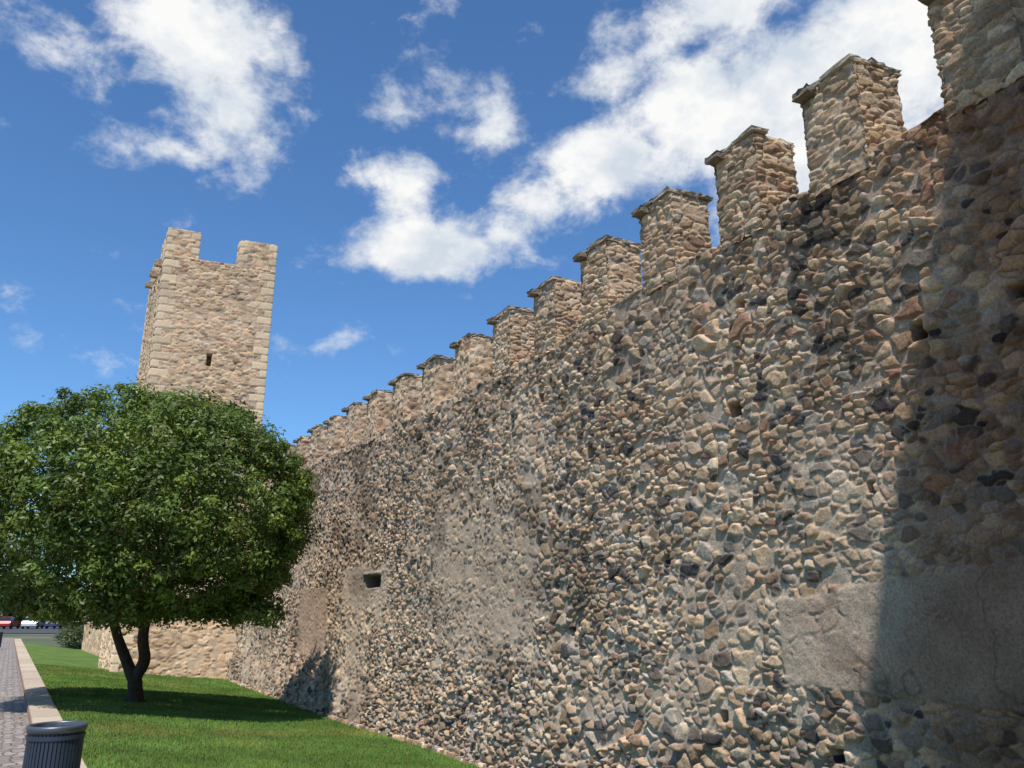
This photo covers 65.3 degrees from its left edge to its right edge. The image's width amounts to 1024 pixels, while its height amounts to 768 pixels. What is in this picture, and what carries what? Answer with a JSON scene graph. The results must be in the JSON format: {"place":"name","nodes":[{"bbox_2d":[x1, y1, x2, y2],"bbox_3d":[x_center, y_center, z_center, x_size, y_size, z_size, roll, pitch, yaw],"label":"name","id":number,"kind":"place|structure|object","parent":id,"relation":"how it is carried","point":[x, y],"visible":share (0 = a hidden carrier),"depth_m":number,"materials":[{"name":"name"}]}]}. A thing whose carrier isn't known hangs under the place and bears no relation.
{"place":"outdoors","nodes":[
{"label":"outdoors","id":0,"kind":"place"},
{"bbox_2d":[0,627,64,632],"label":"road","id":1,"kind":"structure","parent":0,"point":[31,630],"depth_m":89.53,"materials":[{"name":"grey asphalt"}]},
{"bbox_2d":[0,617,20,628],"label":"parked car","id":2,"kind":"object","parent":1,"relation":"on","point":[10,622],"visible":0.96,"depth_m":99.15,"materials":[{"name":"paint"}]},
{"bbox_2d":[21,617,43,628],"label":"parked car","id":3,"kind":"object","parent":1,"relation":"on","point":[28,623],"visible":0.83,"depth_m":99.40,"materials":[{"name":"paint"}]},
{"bbox_2d":[44,621,66,628],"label":"parked car","id":4,"kind":"object","parent":1,"relation":"on","point":[46,625],"visible":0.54,"depth_m":99.97,"materials":[{"name":"paint"}]},
{"bbox_2d":[1,626,78,648],"bbox_3d":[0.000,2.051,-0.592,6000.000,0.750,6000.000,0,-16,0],"label":"ground","id":5,"kind":"structure","parent":0,"point":[43,638],"depth_m":64.23,"materials":[{"name":"green plant"}]},
{"bbox_2d":[0,638,28,767],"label":"footpath","id":6,"kind":"structure","parent":5,"relation":"on","point":[14,722],"depth_m":14.44,"materials":[{"name":"grey stone"}]},
{"bbox_2d":[0,632,2,646],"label":"litter bin","id":7,"kind":"object","parent":6,"relation":"on","point":[1,634],"visible":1,"depth_m":40.31,"materials":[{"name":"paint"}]},
{"bbox_2d":[22,721,87,767],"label":"litter bin","id":8,"kind":"object","parent":6,"relation":"on","point":[54,744],"visible":1,"depth_m":6.06,"materials":[{"name":"metal"}]},
{"bbox_2d":[0,590,85,626],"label":"distant tree row","id":9,"kind":"object","parent":5,"relation":"on","point":[11,614],"visible":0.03,"depth_m":119.10,"materials":[{"name":"green plant"}]},
{"bbox_2d":[14,639,86,767],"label":"kerb","id":10,"kind":"structure","parent":5,"relation":"on","point":[40,705],"depth_m":16.48,"materials":[{"name":"stone"}]},
{"bbox_2d":[53,619,85,648],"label":"shrub hedge","id":11,"kind":"object","parent":5,"relation":"on","point":[71,638],"visible":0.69,"depth_m":47.95,"materials":[{"name":"green plant"}]},
{"bbox_2d":[81,583,102,655],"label":"rubble stone wall","id":12,"kind":"structure","parent":5,"relation":"on","point":[91,642],"depth_m":42.61,"materials":[{"name":"beige stone"}]},
{"bbox_2d":[98,227,277,678],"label":"stone tower","id":13,"kind":"structure","parent":5,"relation":"on","point":[207,324],"depth_m":29.24,"materials":[{"name":"beige stone"}]},
{"bbox_2d":[226,433,380,721],"bbox_3d":[-6.513,5.983,23.454,1.454,7.012,16.080,9,-18,-28],"label":"wall face","id":14,"kind":"object","parent":5,"relation":"on","point":[313,650],"visible":0.43,"depth_m":18.96},
{"bbox_2d":[284,446,296,457],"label":"merlon","id":15,"kind":"object","parent":14,"relation":"attached to","point":[293,450],"visible":0.06,"depth_m":24.32,"materials":[{"name":"stone"}]},
{"bbox_2d":[296,437,310,467],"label":"merlon","id":16,"kind":"object","parent":14,"relation":"on","point":[303,445],"visible":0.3,"depth_m":22.96,"materials":[{"name":"stone"}]},
{"bbox_2d":[309,426,327,468],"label":"merlon","id":17,"kind":"object","parent":14,"relation":"on","point":[318,443],"visible":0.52,"depth_m":21.71,"materials":[{"name":"stone"}]},
{"bbox_2d":[325,417,345,462],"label":"merlon","id":18,"kind":"object","parent":14,"relation":"attached to","point":[335,435],"visible":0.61,"depth_m":20.41,"materials":[{"name":"stone"}]},
{"bbox_2d":[343,404,366,452],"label":"merlon","id":19,"kind":"object","parent":14,"relation":"attached to","point":[355,425],"visible":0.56,"depth_m":19.11,"materials":[{"name":"stone"}]},
{"bbox_2d":[366,391,392,444],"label":"merlon","id":20,"kind":"object","parent":14,"relation":"attached to","point":[379,413],"visible":0.66,"depth_m":17.81,"materials":[{"name":"stone"}]},
{"bbox_2d":[798,62,1023,767],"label":"wall face","id":21,"kind":"object","parent":5,"relation":"on","point":[913,243],"visible":1,"depth_m":5.78},
{"bbox_2d":[800,59,906,197],"bbox_3d":[3.043,-2.199,7.106,0.606,1.067,0.680,8,-18,-26],"label":"merlon","id":22,"kind":"object","parent":21,"relation":"on","point":[852,114],"visible":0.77,"depth_m":6.91,"materials":[{"name":"stone"}]},
{"bbox_2d":[291,0,933,445],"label":"coping stones","id":23,"kind":"object","parent":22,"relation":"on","point":[805,94],"visible":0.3,"depth_m":9.30,"materials":[{"name":"grey stone"}]},
{"bbox_2d":[927,0,1023,120],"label":"merlon","id":24,"kind":"object","parent":21,"relation":"on","point":[978,45],"visible":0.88,"depth_m":5.83,"materials":[{"name":"stone"}]},
{"bbox_2d":[23,642,478,767],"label":"grass lawn","id":25,"kind":"structure","parent":0,"point":[184,722],"depth_m":13.32,"materials":[{"name":"green plant"}]},
{"bbox_2d":[0,375,322,702],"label":"broadleaf tree","id":26,"kind":"object","parent":25,"relation":"on","point":[80,522],"visible":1,"depth_m":14.16,"materials":[{"name":"green plant"}]},
{"bbox_2d":[223,677,487,767],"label":"soil border","id":27,"kind":"object","parent":25,"relation":"on","point":[486,766],"visible":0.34,"depth_m":13.96,"materials":[{"name":"soil"}]},
{"bbox_2d":[224,677,493,767],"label":"loose stones","id":28,"kind":"object","parent":25,"relation":"on","point":[435,748],"visible":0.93,"depth_m":14.68,"materials":[{"name":"grey stone"}]},
{"bbox_2d":[354,327,588,767],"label":"wall face","id":29,"kind":"object","parent":25,"relation":"on","point":[477,640],"visible":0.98,"depth_m":12.13},
{"bbox_2d":[391,375,422,431],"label":"merlon","id":30,"kind":"object","parent":29,"relation":"attached to","point":[407,396],"visible":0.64,"depth_m":16.46,"materials":[{"name":"stone"}]},
{"bbox_2d":[420,358,455,418],"bbox_3d":[-1.375,0.114,15.390,0.600,1.103,0.708,9,-18,-27],"label":"merlon","id":31,"kind":"object","parent":29,"relation":"attached to","point":[438,383],"visible":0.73,"depth_m":15.15,"materials":[{"name":"stone"}]},
{"bbox_2d":[453,336,492,400],"bbox_3d":[-0.644,-0.221,14.116,0.599,1.118,0.672,8,-18,-26],"label":"merlon","id":32,"kind":"object","parent":29,"relation":"attached to","point":[473,362],"visible":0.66,"depth_m":13.89,"materials":[{"name":"stone"}]},
{"bbox_2d":[492,309,534,384],"bbox_3d":[0.061,-0.567,12.845,0.594,1.114,0.674,8,-18,-27],"label":"merlon","id":33,"kind":"object","parent":29,"relation":"attached to","point":[513,338],"visible":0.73,"depth_m":12.62,"materials":[{"name":"stone"}]},
{"bbox_2d":[533,278,581,360],"bbox_3d":[0.705,-0.901,11.634,0.602,1.083,0.708,8,-18,-25],"label":"merlon","id":34,"kind":"object","parent":29,"relation":"attached to","point":[557,309],"visible":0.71,"depth_m":11.40,"materials":[{"name":"stone"}]},
{"bbox_2d":[577,193,863,767],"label":"wall face","id":35,"kind":"object","parent":25,"relation":"on","point":[714,627],"visible":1,"depth_m":7.75},
{"bbox_2d":[580,240,641,332],"bbox_3d":[1.299,-1.241,10.492,0.606,1.104,0.703,8,-18,-26],"label":"merlon","id":36,"kind":"object","parent":35,"relation":"on","point":[611,275],"visible":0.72,"depth_m":10.28,"materials":[{"name":"stone"}]},
{"bbox_2d":[638,192,711,296],"bbox_3d":[1.906,-1.586,9.313,0.605,1.114,0.686,8,-18,-25],"label":"merlon","id":37,"kind":"object","parent":35,"relation":"on","point":[674,233],"visible":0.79,"depth_m":9.12,"materials":[{"name":"stone"}]},
{"bbox_2d":[714,132,798,252],"bbox_3d":[2.501,-1.902,8.156,0.597,1.079,0.665,8,-18,-25],"label":"merlon","id":38,"kind":"object","parent":35,"relation":"on","point":[755,175],"visible":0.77,"depth_m":7.97,"materials":[{"name":"stone"}]},
{"bbox_2d":[0,0,943,591],"label":"sky","id":39,"kind":"structure","parent":0,"point":[414,169],"materials":[{"name":"blue"}]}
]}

